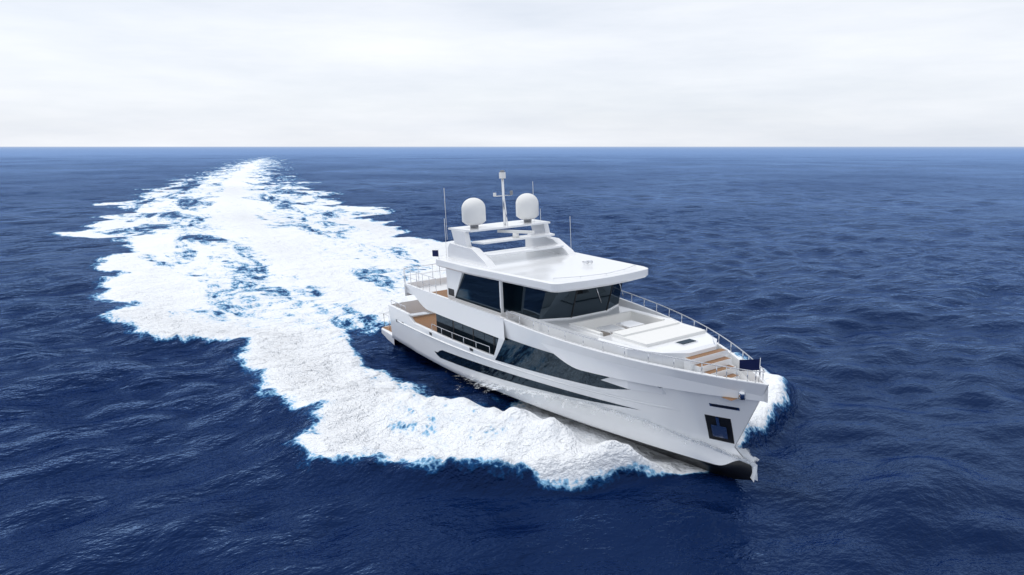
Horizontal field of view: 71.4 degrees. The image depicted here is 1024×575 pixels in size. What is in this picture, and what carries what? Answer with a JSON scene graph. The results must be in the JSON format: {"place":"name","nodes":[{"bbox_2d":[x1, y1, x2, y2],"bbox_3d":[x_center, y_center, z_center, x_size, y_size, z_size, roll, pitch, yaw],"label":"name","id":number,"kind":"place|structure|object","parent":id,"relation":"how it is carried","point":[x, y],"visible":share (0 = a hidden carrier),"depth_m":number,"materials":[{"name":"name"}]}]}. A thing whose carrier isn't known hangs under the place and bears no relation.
{"place":"outdoors","nodes":[
{"label":"outdoors","id":0,"kind":"place"},
{"bbox_2d":[0,147,1023,574],"bbox_3d":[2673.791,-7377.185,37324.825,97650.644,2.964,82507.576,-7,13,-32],"label":"sea","id":1,"kind":"structure","parent":0,"point":[206,367],"depth_m":44.73,"materials":[{"name":"liquid"}]},
{"bbox_2d":[381,170,768,479],"bbox_3d":[1.140,-0.104,40.335,7.685,12.860,32.003,-9,13,-32],"label":"yacht","id":2,"kind":"object","parent":1,"relation":"on","point":[543,311],"visible":0.98,"depth_m":34.99,"materials":[{"name":"white plastic"}]},
{"bbox_2d":[457,376,758,481],"bbox_3d":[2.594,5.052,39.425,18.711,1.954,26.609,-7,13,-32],"label":"hull","id":3,"kind":"object","parent":1,"relation":"on","point":[747,458],"visible":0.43,"depth_m":30.92,"materials":[{"name":"paint"}]},
{"bbox_2d":[0,0,1023,146],"label":"sky","id":4,"kind":"structure","parent":0,"point":[74,73],"materials":[{"name":"white"}]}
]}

